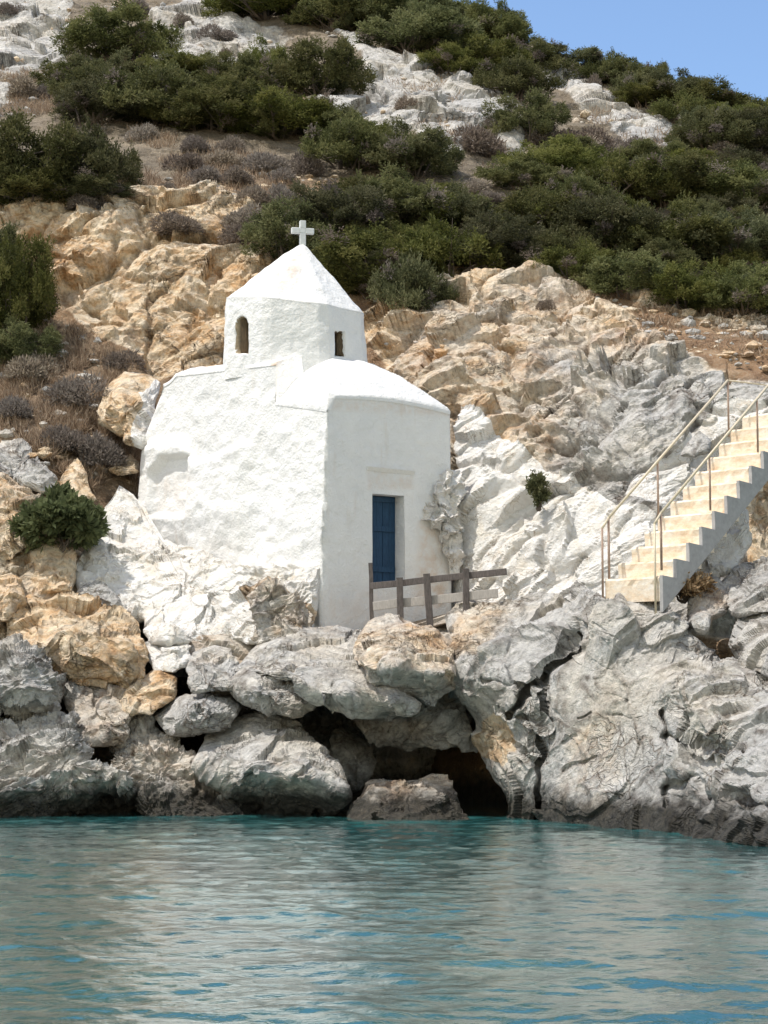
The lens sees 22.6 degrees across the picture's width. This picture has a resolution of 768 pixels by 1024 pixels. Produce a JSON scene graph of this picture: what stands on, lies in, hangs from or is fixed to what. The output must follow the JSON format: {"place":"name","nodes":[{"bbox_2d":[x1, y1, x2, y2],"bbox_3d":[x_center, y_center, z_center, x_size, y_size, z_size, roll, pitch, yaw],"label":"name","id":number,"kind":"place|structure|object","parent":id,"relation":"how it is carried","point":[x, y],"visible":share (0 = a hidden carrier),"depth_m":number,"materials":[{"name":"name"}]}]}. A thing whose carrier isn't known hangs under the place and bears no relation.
{"place":"outdoors","nodes":[
{"label":"outdoors","id":0,"kind":"place"},
{"bbox_2d":[0,798,767,1023],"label":"sea","id":1,"kind":"structure","parent":0,"point":[489,912],"depth_m":17.57,"materials":[{"name":"liquid"}]},
{"bbox_2d":[0,711,138,817],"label":"grey boulder","id":2,"kind":"object","parent":1,"relation":"in","point":[49,766],"visible":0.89,"depth_m":33.83,"materials":[{"name":"stone"}]},
{"bbox_2d":[62,678,131,746],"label":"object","id":3,"kind":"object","parent":2,"relation":"on","point":[105,719],"depth_m":35.34,"materials":[{"name":"stone"}]},
{"bbox_2d":[120,670,176,716],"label":"cream rock","id":4,"kind":"object","parent":3,"relation":"on","point":[151,692],"visible":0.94,"depth_m":35.56,"materials":[{"name":"stone"}]},
{"bbox_2d":[145,642,190,672],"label":"painted boulder","id":5,"kind":"object","parent":4,"relation":"on","point":[173,659],"visible":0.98,"depth_m":36.33,"materials":[{"name":"stone"}]},
{"bbox_2d":[108,714,244,815],"bbox_3d":[-3.963,4.694,35.171,2.215,2.254,4.018,5,-7,-39],"label":"shore rubble","id":6,"kind":"object","parent":1,"relation":"in","point":[156,762],"visible":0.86,"depth_m":34.41,"materials":[{"name":"stone"}]},
{"bbox_2d":[154,693,240,736],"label":"grey boulder","id":7,"kind":"object","parent":6,"relation":"on","point":[188,715],"visible":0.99,"depth_m":34.87,"materials":[{"name":"stone"}]},
{"bbox_2d":[191,711,352,814],"bbox_3d":[-1.980,4.708,35.024,2.927,2.202,4.137,0,-6,0],"label":"pale boulder","id":8,"kind":"object","parent":1,"relation":"in","point":[255,762],"visible":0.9,"depth_m":33.87,"materials":[{"name":"stone"}]},
{"bbox_2d":[203,691,475,797],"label":"cave wall","id":9,"kind":"structure","parent":1,"relation":"in","point":[320,724],"depth_m":40.07,"materials":[{"name":"stone"}]},
{"bbox_2d":[329,729,376,791],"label":"cave rock","id":10,"kind":"object","parent":9,"relation":"attached to","point":[352,753],"visible":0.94,"depth_m":36.72,"materials":[{"name":"stone"}]},
{"bbox_2d":[354,691,477,752],"bbox_3d":[0.578,4.002,37.126,2.490,1.243,4.061,0,-6,0],"label":"cave rock","id":11,"kind":"object","parent":9,"relation":"attached to","point":[441,725],"visible":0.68,"depth_m":35.52,"materials":[{"name":"stone"}]},
{"bbox_2d":[347,774,469,819],"bbox_3d":[0.416,5.113,33.985,2.128,0.948,2.965,0,-6,0],"label":"rock","id":12,"kind":"object","parent":1,"relation":"in","point":[431,797],"visible":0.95,"depth_m":33.06,"materials":[{"name":"stone"}]},
{"bbox_2d":[445,580,767,846],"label":"sea cliff","id":13,"kind":"structure","parent":1,"relation":"in","point":[581,703],"depth_m":31.87,"materials":[{"name":"stone"}]},
{"bbox_2d":[601,379,767,613],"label":"staircase","id":14,"kind":"structure","parent":13,"relation":"on","point":[698,523],"depth_m":33.80,"materials":[{"name":"paint"}]},
{"bbox_2d":[687,576,728,634],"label":"grey boulder","id":15,"kind":"object","parent":13,"relation":"on","point":[705,610],"visible":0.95,"depth_m":32.85,"materials":[{"name":"stone"}]},
{"bbox_2d":[728,612,767,678],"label":"grey boulder","id":16,"kind":"object","parent":13,"relation":"on","point":[748,643],"visible":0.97,"depth_m":31.38,"materials":[{"name":"stone"}]},
{"bbox_2d":[722,556,767,618],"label":"grey boulder","id":17,"kind":"object","parent":16,"relation":"on","point":[745,584],"visible":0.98,"depth_m":32.97,"materials":[{"name":"stone"}]},
{"bbox_2d":[693,509,752,577],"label":"painted rock","id":18,"kind":"object","parent":17,"relation":"on","point":[726,557],"visible":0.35,"depth_m":34.70,"materials":[{"name":"stone"}]},
{"bbox_2d":[0,0,767,801],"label":"hillside","id":19,"kind":"structure","parent":0,"point":[594,406],"depth_m":44.29,"materials":[{"name":"stone"}]},
{"bbox_2d":[0,573,26,621],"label":"brown rock","id":20,"kind":"object","parent":19,"relation":"on","point":[12,598],"visible":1,"depth_m":37.49,"materials":[{"name":"stone"}]},
{"bbox_2d":[0,472,48,559],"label":"brown rock","id":21,"kind":"object","parent":19,"relation":"on","point":[14,495],"visible":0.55,"depth_m":39.54,"materials":[{"name":"stone"}]},
{"bbox_2d":[0,438,57,493],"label":"slab rock","id":22,"kind":"object","parent":19,"relation":"on","point":[19,465],"visible":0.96,"depth_m":40.90,"materials":[{"name":"stone"}]},
{"bbox_2d":[0,229,60,337],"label":"juniper shrub","id":23,"kind":"object","parent":19,"relation":"on","point":[28,291],"visible":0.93,"depth_m":45.79,"materials":[{"name":"green plant"}]},
{"bbox_2d":[0,313,65,366],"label":"juniper shrub","id":24,"kind":"object","parent":19,"relation":"on","point":[14,345],"visible":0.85,"depth_m":45.00,"materials":[{"name":"green plant"}]},
{"bbox_2d":[0,633,66,721],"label":"grey boulder","id":25,"kind":"object","parent":19,"relation":"on","point":[31,681],"visible":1,"depth_m":35.08,"materials":[{"name":"stone"}]},
{"bbox_2d":[2,351,64,380],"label":"cushion shrub","id":26,"kind":"object","parent":19,"relation":"on","point":[16,364],"visible":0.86,"depth_m":44.43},
{"bbox_2d":[0,164,75,205],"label":"juniper shrub","id":27,"kind":"object","parent":19,"relation":"on","point":[32,184],"visible":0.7,"depth_m":49.41,"materials":[{"name":"green plant"}]},
{"bbox_2d":[0,106,101,201],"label":"juniper shrub","id":28,"kind":"object","parent":19,"relation":"on","point":[15,158],"visible":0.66,"depth_m":49.51,"materials":[{"name":"green plant"}]},
{"bbox_2d":[28,541,76,593],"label":"brown rock","id":29,"kind":"object","parent":19,"relation":"on","point":[55,568],"visible":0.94,"depth_m":38.66,"materials":[{"name":"stone"}]},
{"bbox_2d":[5,480,111,553],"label":"green bush","id":30,"kind":"object","parent":19,"relation":"on","point":[64,511],"visible":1,"depth_m":38.59,"materials":[{"name":"green plant"}]},
{"bbox_2d":[41,371,110,407],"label":"cushion shrub","id":31,"kind":"object","parent":19,"relation":"on","point":[75,388],"visible":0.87,"depth_m":43.65,"materials":[{"name":"plant"}]},
{"bbox_2d":[6,591,149,688],"bbox_3d":[-5.940,2.479,37.193,3.018,1.943,3.102,0,-6,0],"label":"ochre boulder","id":32,"kind":"object","parent":19,"relation":"on","point":[86,639],"visible":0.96,"depth_m":36.32,"materials":[{"name":"stone"}]},
{"bbox_2d":[42,166,138,206],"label":"juniper shrub","id":33,"kind":"object","parent":19,"relation":"on","point":[89,178],"visible":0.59,"depth_m":49.63,"materials":[{"name":"green plant"}]},
{"bbox_2d":[43,61,140,95],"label":"juniper shrub","id":34,"kind":"object","parent":19,"relation":"on","point":[60,80],"visible":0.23,"depth_m":61.37,"materials":[{"name":"green plant"}]},
{"bbox_2d":[41,112,143,190],"bbox_3d":[-7.603,-9.237,50.664,3.086,2.726,3.207,3,-6,-27],"label":"juniper shrub","id":35,"kind":"object","parent":19,"relation":"on","point":[104,155],"visible":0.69,"depth_m":50.00,"materials":[{"name":"green plant"}]},
{"bbox_2d":[47,62,149,125],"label":"juniper shrub","id":36,"kind":"object","parent":19,"relation":"on","point":[76,99],"visible":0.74,"depth_m":58.44,"materials":[{"name":"green plant"}]},
{"bbox_2d":[76,429,127,467],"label":"cushion shrub","id":37,"kind":"object","parent":19,"relation":"on","point":[111,451],"visible":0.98,"depth_m":41.99,"materials":[{"name":"plant"}]},
{"bbox_2d":[49,0,184,64],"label":"juniper shrub","id":38,"kind":"object","parent":19,"relation":"on","point":[135,38],"visible":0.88,"depth_m":66.84,"materials":[{"name":"green plant"}]},
{"bbox_2d":[96,372,159,449],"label":"ochre boulder","id":39,"kind":"object","parent":19,"relation":"on","point":[126,410],"visible":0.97,"depth_m":42.58,"materials":[{"name":"stone"}]},
{"bbox_2d":[96,59,240,125],"bbox_3d":[-6.905,-12.799,59.474,4.570,2.522,4.323,2,-6,-20],"label":"juniper shrub","id":40,"kind":"object","parent":19,"relation":"on","point":[155,82],"visible":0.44,"depth_m":58.02,"materials":[{"name":"green plant"}]},
{"bbox_2d":[149,210,204,236],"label":"cushion shrub","id":41,"kind":"object","parent":19,"relation":"on","point":[182,223],"visible":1,"depth_m":49.30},
{"bbox_2d":[159,70,275,132],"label":"juniper shrub","id":42,"kind":"object","parent":19,"relation":"on","point":[212,96],"visible":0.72,"depth_m":57.09,"materials":[{"name":"green plant"}]},
{"bbox_2d":[193,47,275,85],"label":"juniper shrub","id":43,"kind":"object","parent":19,"relation":"on","point":[245,69],"visible":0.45,"depth_m":63.33,"materials":[{"name":"green plant"}]},
{"bbox_2d":[200,0,297,20],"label":"juniper shrub","id":44,"kind":"object","parent":19,"relation":"on","point":[259,10],"visible":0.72,"depth_m":74.61,"materials":[{"name":"green plant"}]},
{"bbox_2d":[232,104,321,138],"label":"juniper shrub","id":45,"kind":"object","parent":19,"relation":"on","point":[266,126],"visible":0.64,"depth_m":56.84,"materials":[{"name":"green plant"}]},
{"bbox_2d":[213,82,345,140],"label":"juniper shrub","id":46,"kind":"object","parent":19,"relation":"on","point":[265,98],"visible":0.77,"depth_m":56.73,"materials":[{"name":"green plant"}]},
{"bbox_2d":[237,191,338,260],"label":"juniper shrub","id":47,"kind":"object","parent":19,"relation":"on","point":[268,230],"visible":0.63,"depth_m":47.69,"materials":[{"name":"green plant"}]},
{"bbox_2d":[257,31,378,95],"bbox_3d":[-2.125,-14.621,63.507,3.740,2.748,3.815,3,-7,-31],"label":"juniper shrub","id":48,"kind":"object","parent":19,"relation":"on","point":[300,71],"visible":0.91,"depth_m":62.76,"materials":[{"name":"green plant"}]},
{"bbox_2d":[189,614,457,703],"bbox_3d":[-0.685,2.973,38.677,6.324,2.080,7.026,0,-6,0],"label":"chapel ledge","id":49,"kind":"object","parent":19,"relation":"on","point":[240,650],"visible":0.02,"depth_m":36.84,"materials":[{"name":"stone"}]},
{"bbox_2d":[75,486,319,644],"bbox_3d":[-4.217,0.969,38.803,3.043,3.700,6.709,5,-8,-44],"label":"whitewashed rock","id":50,"kind":"object","parent":49,"relation":"on","point":[141,567],"visible":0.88,"depth_m":38.38,"materials":[{"name":"stone"}]},
{"bbox_2d":[185,645,238,693],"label":"grey rock","id":51,"kind":"object","parent":49,"relation":"on","point":[210,669],"visible":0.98,"depth_m":35.40,"materials":[{"name":"stone"}]},
{"bbox_2d":[229,663,316,718],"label":"shelf rock","id":52,"kind":"object","parent":49,"relation":"attached to","point":[268,695],"visible":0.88,"depth_m":34.45,"materials":[{"name":"stone"}]},
{"bbox_2d":[246,577,312,644],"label":"rubble rock","id":53,"kind":"object","parent":49,"relation":"on","point":[268,599],"visible":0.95,"depth_m":36.82,"materials":[{"name":"stone"}]},
{"bbox_2d":[138,220,451,676],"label":"chapel","id":54,"kind":"structure","parent":49,"relation":"on","point":[296,426],"depth_m":39.16,"materials":[{"name":"white paint"}]},
{"bbox_2d":[372,496,394,581],"bbox_3d":[-0.097,0.568,38.715,0.777,1.780,0.088,4,-7,-35],"label":"door","id":55,"kind":"structure","parent":54,"relation":"in","point":[383,508],"depth_m":38.76,"materials":[{"name":"blue paint"}]},
{"bbox_2d":[235,625,421,720],"bbox_3d":[-1.233,2.957,35.580,2.893,1.820,4.870,2,-6,-22],"label":"shelf rock","id":56,"kind":"object","parent":49,"relation":"attached to","point":[318,666],"visible":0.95,"depth_m":34.48,"materials":[{"name":"stone"}]},
{"bbox_2d":[353,613,455,706],"bbox_3d":[0.365,2.706,35.420,1.878,1.765,4.643,0,-6,0],"label":"shelf rock","id":57,"kind":"object","parent":49,"relation":"attached to","point":[415,661],"visible":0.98,"depth_m":34.19,"materials":[{"name":"stone"}]},
{"bbox_2d":[368,563,506,626],"bbox_3d":[0.928,1.674,36.377,2.771,1.513,0.547,-2,-6,19],"label":"wooden fence","id":58,"kind":"object","parent":57,"relation":"on","point":[428,600],"visible":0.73,"depth_m":36.47,"materials":[{"name":"brown wood"}]},
{"bbox_2d":[280,0,386,31],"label":"juniper shrub","id":59,"kind":"object","parent":19,"relation":"on","point":[308,13],"visible":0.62,"depth_m":73.39,"materials":[{"name":"green plant"}]},
{"bbox_2d":[274,176,393,234],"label":"juniper shrub","id":60,"kind":"object","parent":19,"relation":"on","point":[348,212],"visible":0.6,"depth_m":48.56,"materials":[{"name":"green plant"}]},
{"bbox_2d":[298,112,406,171],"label":"juniper shrub","id":61,"kind":"object","parent":19,"relation":"on","point":[336,145],"visible":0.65,"depth_m":53.79,"materials":[{"name":"green plant"}]},
{"bbox_2d":[291,0,419,31],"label":"juniper shrub","id":62,"kind":"object","parent":19,"relation":"on","point":[385,4],"visible":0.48,"depth_m":73.21,"materials":[{"name":"green plant"}]},
{"bbox_2d":[310,217,448,292],"bbox_3d":[-0.413,-6.202,47.533,3.568,2.242,3.500,3,-6,-24],"label":"juniper shrub","id":63,"kind":"object","parent":19,"relation":"on","point":[337,259],"visible":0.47,"depth_m":46.33,"materials":[{"name":"green plant"}]},
{"bbox_2d":[0,43,767,497],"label":"dry grass","id":64,"kind":"structure","parent":19,"relation":"on","point":[76,359],"depth_m":44.89,"materials":[{"name":"plant"}]},
{"bbox_2d":[0,1,767,482],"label":"rubble","id":65,"kind":"object","parent":19,"relation":"on","point":[442,351],"visible":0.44,"depth_m":43.66,"materials":[{"name":"stone"}]},
{"bbox_2d":[331,160,453,223],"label":"juniper shrub","id":66,"kind":"object","parent":19,"relation":"on","point":[398,186],"visible":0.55,"depth_m":49.61,"materials":[{"name":"green plant"}]},
{"bbox_2d":[341,114,465,178],"bbox_3d":[0.712,-10.197,54.557,3.732,2.146,3.453,3,-6,-26],"label":"juniper shrub","id":67,"kind":"object","parent":19,"relation":"on","point":[432,146],"visible":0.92,"depth_m":53.83,"materials":[{"name":"green plant"}]},
{"bbox_2d":[366,242,459,311],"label":"juniper shrub","id":68,"kind":"object","parent":19,"relation":"on","point":[415,284],"visible":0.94,"depth_m":45.36,"materials":[{"name":"green plant"}]},
{"bbox_2d":[352,0,492,54],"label":"juniper shrub","id":69,"kind":"object","parent":19,"relation":"on","point":[446,22],"visible":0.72,"depth_m":69.93,"materials":[{"name":"green plant"}]},
{"bbox_2d":[377,212,511,276],"bbox_3d":[1.397,-6.447,47.481,3.486,2.138,3.669,-1,-6,12],"label":"juniper shrub","id":70,"kind":"object","parent":19,"relation":"on","point":[428,241],"visible":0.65,"depth_m":46.92,"materials":[{"name":"green plant"}]},
{"bbox_2d":[421,469,468,573],"bbox_3d":[1.335,0.257,39.434,0.944,2.276,1.509,-3,-7,30],"label":"masonry stub","id":71,"kind":"object","parent":19,"relation":"on","point":[442,512],"visible":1,"depth_m":39.06,"materials":[{"name":"stone"}]},
{"bbox_2d":[396,177,494,229],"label":"juniper shrub","id":72,"kind":"object","parent":19,"relation":"on","point":[478,205],"visible":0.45,"depth_m":49.64,"materials":[{"name":"green plant"}]},
{"bbox_2d":[416,40,486,75],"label":"juniper shrub","id":73,"kind":"object","parent":19,"relation":"on","point":[450,59],"visible":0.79,"depth_m":67.54,"materials":[{"name":"green plant"}]},
{"bbox_2d":[421,30,534,74],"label":"juniper shrub","id":74,"kind":"object","parent":19,"relation":"on","point":[485,47],"visible":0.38,"depth_m":69.33,"materials":[{"name":"green plant"}]},
{"bbox_2d":[446,123,509,156],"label":"cushion shrub","id":75,"kind":"object","parent":19,"relation":"on","point":[479,137],"visible":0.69,"depth_m":57.42,"materials":[{"name":"plant"}]},
{"bbox_2d":[446,208,543,268],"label":"juniper shrub","id":76,"kind":"object","parent":19,"relation":"on","point":[516,240],"visible":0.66,"depth_m":47.47,"materials":[{"name":"green plant"}]},
{"bbox_2d":[459,0,540,43],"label":"juniper tree","id":77,"kind":"object","parent":19,"relation":"on","point":[507,23],"visible":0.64,"depth_m":74.17,"materials":[{"name":"green plant"}]},
{"bbox_2d":[469,53,569,101],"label":"juniper shrub","id":78,"kind":"object","parent":19,"relation":"on","point":[487,74],"visible":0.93,"depth_m":66.18,"materials":[{"name":"green plant"}]},
{"bbox_2d":[470,150,574,190],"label":"juniper shrub","id":79,"kind":"object","parent":19,"relation":"on","point":[498,175],"visible":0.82,"depth_m":53.88,"materials":[{"name":"green plant"}]},
{"bbox_2d":[478,85,572,141],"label":"juniper shrub","id":80,"kind":"object","parent":19,"relation":"on","point":[541,118],"visible":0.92,"depth_m":60.41,"materials":[{"name":"green plant"}]},
{"bbox_2d":[495,35,581,78],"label":"juniper shrub","id":81,"kind":"object","parent":19,"relation":"on","point":[544,55],"visible":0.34,"depth_m":70.46,"materials":[{"name":"green plant"}]},
{"bbox_2d":[486,180,595,227],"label":"juniper shrub","id":82,"kind":"object","parent":19,"relation":"on","point":[517,202],"visible":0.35,"depth_m":49.29,"materials":[{"name":"green plant"}]},
{"bbox_2d":[495,131,610,180],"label":"juniper shrub","id":83,"kind":"object","parent":19,"relation":"on","point":[566,153],"visible":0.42,"depth_m":55.02,"materials":[{"name":"green plant"}]},
{"bbox_2d":[513,222,607,263],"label":"juniper shrub","id":84,"kind":"object","parent":19,"relation":"on","point":[547,239],"visible":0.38,"depth_m":47.82,"materials":[{"name":"green plant"}]},
{"bbox_2d":[521,234,617,283],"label":"juniper shrub","id":85,"kind":"object","parent":19,"relation":"on","point":[556,261],"visible":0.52,"depth_m":46.23,"materials":[{"name":"green plant"}]},
{"bbox_2d":[542,169,624,205],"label":"juniper shrub","id":86,"kind":"object","parent":19,"relation":"on","point":[584,183],"visible":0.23,"depth_m":52.33,"materials":[{"name":"green plant"}]},
{"bbox_2d":[528,186,671,251],"bbox_3d":[5.638,-7.350,49.556,3.834,2.117,3.657,-2,-6,17],"label":"juniper shrub","id":87,"kind":"object","parent":19,"relation":"on","point":[607,215],"visible":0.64,"depth_m":48.41,"materials":[{"name":"green plant"}]},
{"bbox_2d":[560,147,686,204],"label":"juniper shrub","id":88,"kind":"object","parent":19,"relation":"on","point":[620,173],"visible":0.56,"depth_m":53.75,"materials":[{"name":"green plant"}]},
{"bbox_2d":[568,248,689,299],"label":"juniper shrub","id":89,"kind":"object","parent":19,"relation":"on","point":[640,269],"visible":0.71,"depth_m":44.97,"materials":[{"name":"green plant"}]},
{"bbox_2d":[611,79,675,107],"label":"juniper shrub","id":90,"kind":"object","parent":19,"relation":"on","point":[628,97],"visible":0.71,"depth_m":68.02,"materials":[{"name":"green plant"}]},
{"bbox_2d":[632,236,707,272],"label":"juniper shrub","id":91,"kind":"object","parent":19,"relation":"on","point":[680,254],"visible":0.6,"depth_m":47.68,"materials":[{"name":"green plant"}]},
{"bbox_2d":[630,64,717,104],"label":"juniper shrub","id":92,"kind":"object","parent":19,"relation":"on","point":[664,81],"visible":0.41,"depth_m":67.70,"materials":[{"name":"green plant"}]},
{"bbox_2d":[607,189,744,254],"bbox_3d":[7.429,-7.173,49.466,3.797,1.954,3.359,0,-6,5],"label":"juniper shrub","id":93,"kind":"object","parent":19,"relation":"on","point":[696,221],"visible":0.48,"depth_m":48.52,"materials":[{"name":"green plant"}]},
{"bbox_2d":[646,86,715,120],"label":"juniper shrub","id":94,"kind":"object","parent":19,"relation":"on","point":[666,108],"visible":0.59,"depth_m":64.94,"materials":[{"name":"green plant"}]},
{"bbox_2d":[618,147,744,200],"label":"juniper shrub","id":95,"kind":"object","parent":19,"relation":"on","point":[691,164],"visible":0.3,"depth_m":53.48,"materials":[{"name":"green plant"}]},
{"bbox_2d":[642,257,737,311],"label":"juniper shrub","id":96,"kind":"object","parent":19,"relation":"on","point":[685,287],"visible":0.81,"depth_m":44.04,"materials":[{"name":"green plant"}]},
{"bbox_2d":[662,104,760,154],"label":"juniper shrub","id":97,"kind":"object","parent":19,"relation":"on","point":[712,128],"visible":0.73,"depth_m":60.13,"materials":[{"name":"green plant"}]},
{"bbox_2d":[672,73,754,107],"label":"juniper shrub","id":98,"kind":"object","parent":19,"relation":"on","point":[732,97],"visible":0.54,"depth_m":66.56,"materials":[{"name":"green plant"}]},
{"bbox_2d":[677,202,767,260],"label":"juniper shrub","id":99,"kind":"object","parent":19,"relation":"on","point":[757,232],"visible":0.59,"depth_m":48.52,"materials":[{"name":"green plant"}]},
{"bbox_2d":[678,259,767,316],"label":"juniper shrub","id":100,"kind":"object","parent":19,"relation":"on","point":[752,293],"visible":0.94,"depth_m":44.00,"materials":[{"name":"green plant"}]},
{"bbox_2d":[679,157,767,211],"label":"juniper shrub","id":101,"kind":"object","parent":19,"relation":"on","point":[744,174],"visible":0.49,"depth_m":53.26,"materials":[{"name":"green plant"}]},
{"bbox_2d":[703,105,767,155],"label":"juniper shrub","id":102,"kind":"object","parent":19,"relation":"on","point":[760,141],"visible":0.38,"depth_m":60.36,"materials":[{"name":"green plant"}]},
{"bbox_2d":[746,481,767,562],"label":"brown rock","id":103,"kind":"object","parent":19,"relation":"on","point":[758,521],"visible":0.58,"depth_m":37.37,"materials":[{"name":"stone"}]},
{"bbox_2d":[453,0,767,101],"label":"sky","id":104,"kind":"structure","parent":0,"point":[727,38],"materials":[{"name":"blue"}]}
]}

